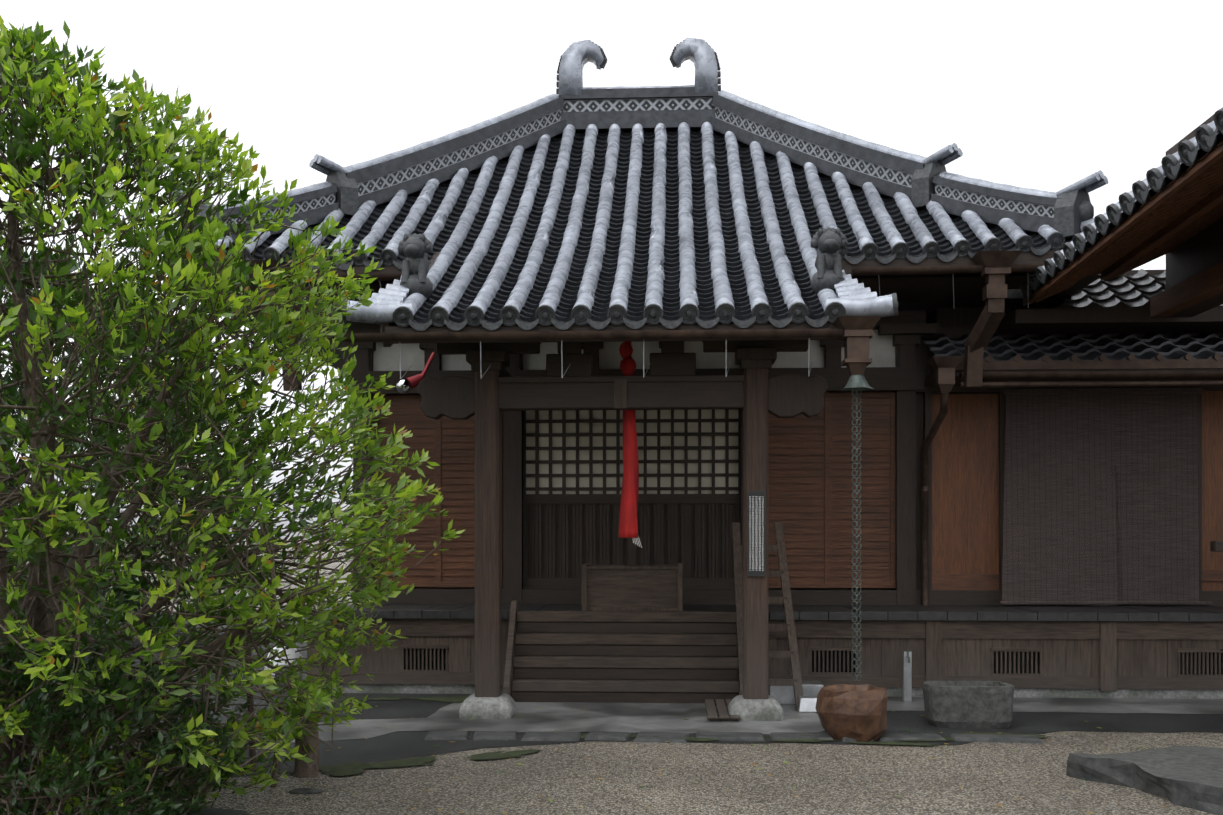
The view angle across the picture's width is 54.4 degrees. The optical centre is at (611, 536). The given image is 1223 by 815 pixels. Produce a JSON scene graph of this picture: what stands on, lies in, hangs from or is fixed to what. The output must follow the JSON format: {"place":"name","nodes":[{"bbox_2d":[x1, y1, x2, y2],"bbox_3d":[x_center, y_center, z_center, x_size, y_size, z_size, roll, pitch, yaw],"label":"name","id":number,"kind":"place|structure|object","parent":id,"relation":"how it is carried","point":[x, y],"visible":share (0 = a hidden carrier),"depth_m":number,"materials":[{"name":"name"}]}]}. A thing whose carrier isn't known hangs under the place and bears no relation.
{"place":"outdoors","nodes":[
{"label":"outdoors","id":0,"kind":"place"},
{"bbox_2d":[264,646,303,694],"bbox_3d":[-3.359,1.356,12.110,0.440,0.430,0.655,0,0,3],"label":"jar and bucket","id":1,"kind":"object","parent":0,"point":[292,653],"visible":0.17,"depth_m":12.10,"materials":[{"name":"grey ceramic"}]},
{"bbox_2d":[0,539,1222,814],"bbox_3d":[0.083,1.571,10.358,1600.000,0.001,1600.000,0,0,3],"label":"ground","id":2,"kind":"structure","parent":0,"point":[598,777],"depth_m":7.59,"materials":[{"name":"beige gravel"}]},
{"bbox_2d":[0,633,249,814],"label":"bush","id":3,"kind":"object","parent":2,"relation":"on","point":[105,719],"depth_m":5.61,"materials":[{"name":"green plant"}]},
{"bbox_2d":[0,240,285,643],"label":"tree","id":4,"kind":"object","parent":2,"relation":"on","point":[14,393],"depth_m":17.26,"materials":[{"name":"green plant"}]},
{"bbox_2d":[0,15,465,814],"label":"tree","id":5,"kind":"object","parent":2,"relation":"on","point":[268,319],"depth_m":6.36,"materials":[{"name":"green plant"}]},
{"bbox_2d":[178,788,324,814],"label":"stepping stones","id":6,"kind":"object","parent":2,"relation":"on","point":[221,811],"visible":0.71,"depth_m":6.67,"materials":[{"name":"grey stone"}]},
{"bbox_2d":[245,637,318,786],"bbox_3d":[-2.132,1.107,7.809,0.385,0.973,0.677,0,0,-32],"label":"trunk","id":7,"kind":"object","parent":2,"relation":"on","point":[303,769],"visible":0.42,"depth_m":7.75,"materials":[{"name":"brown wood"}]},
{"bbox_2d":[307,618,1222,698],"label":"veranda skirt","id":8,"kind":"object","parent":2,"relation":"on","point":[1091,659],"visible":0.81,"depth_m":11.56,"materials":[{"name":"brown wood"}]},
{"bbox_2d":[314,604,1222,621],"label":"veranda floor","id":9,"kind":"structure","parent":8,"relation":"on","point":[953,613],"depth_m":11.71,"materials":[{"name":"black wood"}]},
{"bbox_2d":[582,563,682,610],"bbox_3d":[0.215,0.501,11.913,0.990,0.460,0.540,0,0,3],"label":"offertory box","id":10,"kind":"object","parent":9,"relation":"on","point":[632,587],"visible":1,"depth_m":11.67,"materials":[{"name":"brown wood"}]},
{"bbox_2d":[331,302,937,604],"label":"temple wall","id":11,"kind":"structure","parent":9,"relation":"on","point":[562,478],"depth_m":12.87,"materials":[{"name":"brown wood"}]},
{"bbox_2d":[373,392,894,587],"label":"shutters","id":12,"kind":"object","parent":11,"relation":"on","point":[810,484],"visible":0.69,"depth_m":12.74,"materials":[{"name":"brown wood"}]},
{"bbox_2d":[183,135,1103,372],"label":"roof eaves","id":13,"kind":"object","parent":11,"relation":"on","point":[933,292],"depth_m":11.80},
{"bbox_2d":[194,122,1072,330],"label":"roof tiles","id":14,"kind":"object","parent":13,"relation":"on","point":[759,249],"visible":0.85,"depth_m":12.07,"materials":[{"name":"grey tile"}]},
{"bbox_2d":[150,37,1107,323],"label":"roof ridges","id":15,"kind":"object","parent":14,"relation":"on","point":[1072,205],"visible":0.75,"depth_m":13.19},
{"bbox_2d":[218,193,334,227],"bbox_3d":[-3.549,-3.398,12.434,1.494,0.694,0.001,0,0,-43],"label":"ridge lattice ornament","id":16,"kind":"object","parent":15,"relation":"attached to","point":[314,203],"visible":0.31,"depth_m":12.68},
{"bbox_2d":[357,108,561,195],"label":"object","id":17,"kind":"object","parent":15,"relation":"on","point":[422,168],"visible":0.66,"depth_m":14.06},
{"bbox_2d":[562,97,713,111],"bbox_3d":[0.340,-5.509,15.208,2.000,0.180,0.001,0,0,3],"label":"ridge lattice ornament","id":18,"kind":"object","parent":15,"relation":"on","point":[638,104],"visible":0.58,"depth_m":15.21,"materials":[{"name":"white ceramic"}]},
{"bbox_2d":[306,213,1041,346],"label":"rafters","id":19,"kind":"object","parent":15,"relation":"attached to","point":[386,328],"visible":0.06,"depth_m":9.69,"materials":[{"name":"brown wood"}]},
{"bbox_2d":[619,342,641,547],"bbox_3d":[0.169,-0.938,10.653,0.210,2.081,0.126,0,0,3],"label":"bell rope","id":20,"kind":"object","parent":19,"relation":"hanging from","point":[628,525],"visible":0.81,"depth_m":10.63,"materials":[{"name":"red fabric"}]},
{"bbox_2d":[714,105,912,187],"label":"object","id":21,"kind":"object","parent":15,"relation":"on","point":[851,162],"visible":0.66,"depth_m":13.82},
{"bbox_2d":[935,183,1053,217],"bbox_3d":[3.913,-3.398,12.039,0.001,0.694,1.494,0,0,-40],"label":"ridge lattice ornament","id":22,"kind":"object","parent":15,"relation":"attached to","point":[997,202],"visible":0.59,"depth_m":12.06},
{"bbox_2d":[216,250,1060,680],"bbox_3d":[0.098,-0.755,10.636,8.221,3.810,2.497,0,0,3],"label":"rain gutter","id":23,"kind":"object","parent":13,"relation":"attached to","point":[992,268],"visible":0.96,"depth_m":9.58,"materials":[{"name":"brown metal"}]},
{"bbox_2d":[1000,388,1211,604],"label":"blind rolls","id":24,"kind":"object","parent":9,"relation":"on","point":[1106,390],"visible":0.83,"depth_m":12.41,"materials":[{"name":"brown wood"}]},
{"bbox_2d":[1002,393,1116,605],"bbox_3d":[4.669,-0.402,12.432,1.180,2.254,0.112,0,0,3],"label":"blind","id":25,"kind":"object","parent":24,"relation":"attached to","point":[1059,529],"visible":0.96,"depth_m":12.44,"materials":[{"name":"brown wood"}]},
{"bbox_2d":[1114,393,1198,600],"bbox_3d":[5.681,-0.407,12.449,0.900,2.244,0.052,0,0,3],"label":"blind","id":26,"kind":"object","parent":24,"relation":"attached to","point":[1156,477],"visible":0.83,"depth_m":12.45,"materials":[{"name":"brown wood"}]},
{"bbox_2d":[1066,746,1222,814],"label":"stone slab","id":27,"kind":"structure","parent":2,"relation":"on","point":[1190,777],"depth_m":7.38,"materials":[{"name":"stone"}]},
{"bbox_2d":[0,0,1222,538],"label":"sky","id":28,"kind":"structure","parent":0,"point":[1045,95],"materials":[{"name":"white"}]},
{"bbox_2d":[459,368,783,720],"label":"pillars","id":29,"kind":"structure","parent":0,"point":[488,699],"depth_m":10.27,"materials":[{"name":"brown wood"}]},
{"bbox_2d":[381,327,827,419],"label":"porch beams","id":30,"kind":"structure","parent":29,"relation":"on","point":[672,381],"depth_m":10.28,"materials":[{"name":"brown wood"}]},
{"bbox_2d":[396,352,435,393],"bbox_3d":[-1.879,-1.575,11.448,0.406,0.425,0.139,0,0,-33],"label":"spot lamp","id":31,"kind":"object","parent":30,"relation":"attached to","point":[404,386],"visible":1,"depth_m":11.37,"materials":[{"name":"red metal"}]},
{"bbox_2d":[614,379,765,575],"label":"plate backs","id":32,"kind":"object","parent":30,"relation":"attached to","point":[620,393],"visible":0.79,"depth_m":10.24,"materials":[{"name":"brown wood"}]},
{"bbox_2d":[748,492,764,574],"bbox_3d":[1.240,-0.024,10.167,0.144,0.710,0.001,0,0,3],"label":"sign board","id":33,"kind":"object","parent":32,"relation":"attached to","point":[756,533],"visible":1,"depth_m":10.17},
{"bbox_2d":[81,611,1222,786],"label":"stone pavement","id":34,"kind":"structure","parent":0,"point":[396,745],"depth_m":9.80,"materials":[{"name":"grey stone"}]},
{"bbox_2d":[255,702,824,742],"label":"stone platform","id":35,"kind":"structure","parent":34,"relation":"on","point":[605,717],"depth_m":9.99,"materials":[{"name":"grey stone"}]},
{"bbox_2d":[503,600,739,702],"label":"steps","id":36,"kind":"structure","parent":35,"relation":"on","point":[631,656],"depth_m":11.35,"materials":[{"name":"brown wood"}]},
{"bbox_2d":[705,681,823,720],"bbox_3d":[1.469,1.474,10.685,1.244,0.185,1.400,0,0,3],"label":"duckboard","id":37,"kind":"object","parent":35,"relation":"on","point":[807,699],"visible":0.73,"depth_m":10.92,"materials":[{"name":"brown wood"}]},
{"bbox_2d":[732,522,802,709],"bbox_3d":[1.456,0.721,11.127,0.577,1.714,0.899,0,0,0],"label":"ladder","id":38,"kind":"object","parent":35,"relation":"on","point":[795,681],"visible":0.71,"depth_m":11.13,"materials":[{"name":"brown wood"}]},
{"bbox_2d":[83,696,1046,792],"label":"paving stones","id":39,"kind":"object","parent":34,"relation":"on","point":[347,768],"visible":0.46,"depth_m":8.51,"materials":[{"name":"grey stone"}]},
{"bbox_2d":[240,706,1164,814],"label":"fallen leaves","id":40,"kind":"object","parent":34,"relation":"on","point":[694,781],"visible":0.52,"depth_m":7.99,"materials":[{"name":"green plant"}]},
{"bbox_2d":[424,731,1043,743],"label":"kerb stones","id":41,"kind":"object","parent":34,"relation":"on","point":[663,737],"visible":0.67,"depth_m":9.16,"materials":[{"name":"grey stone"}]},
{"bbox_2d":[815,684,887,741],"bbox_3d":[1.867,1.372,9.213,0.546,0.407,0.513,0,0,3],"label":"rain basin","id":42,"kind":"object","parent":34,"relation":"on","point":[857,713],"visible":0.98,"depth_m":9.05,"materials":[{"name":"red stone"}]},
{"bbox_2d":[923,681,1014,728],"bbox_3d":[2.959,1.396,9.887,0.712,0.354,0.445,0,0,3],"label":"stone trough","id":43,"kind":"object","parent":34,"relation":"on","point":[972,704],"visible":0.98,"depth_m":9.69,"materials":[{"name":"grey stone"}]},
{"bbox_2d":[887,696,1222,713],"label":"concrete strip","id":44,"kind":"object","parent":34,"relation":"on","point":[1138,705],"visible":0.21,"depth_m":10.99,"materials":[{"name":"grey concrete"}]},
{"bbox_2d":[902,651,911,701],"bbox_3d":[2.804,1.326,11.258,0.075,0.491,0.149,0,0,3],"label":"post","id":45,"kind":"object","parent":44,"relation":"on","point":[906,675],"visible":0.94,"depth_m":11.26,"materials":[{"name":"stone"}]},
{"bbox_2d":[916,270,1222,605],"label":"wing wall","id":46,"kind":"structure","parent":0,"point":[966,456],"depth_m":12.62,"materials":[{"name":"brown wood"}]},
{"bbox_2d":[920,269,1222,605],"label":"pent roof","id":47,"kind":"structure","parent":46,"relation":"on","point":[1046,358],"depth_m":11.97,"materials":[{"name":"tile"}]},
{"bbox_2d":[1210,541,1222,551],"bbox_3d":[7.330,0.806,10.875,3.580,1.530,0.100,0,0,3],"label":"door handle","id":48,"kind":"object","parent":46,"relation":"attached to","point":[1216,546],"visible":1,"depth_m":10.92,"materials":[{"name":"silver metal"}]},
{"bbox_2d":[1007,107,1222,317],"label":"neighbouring roof","id":49,"kind":"structure","parent":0,"point":[1171,207],"depth_m":10.25,"materials":[{"name":"tile"}]}
]}

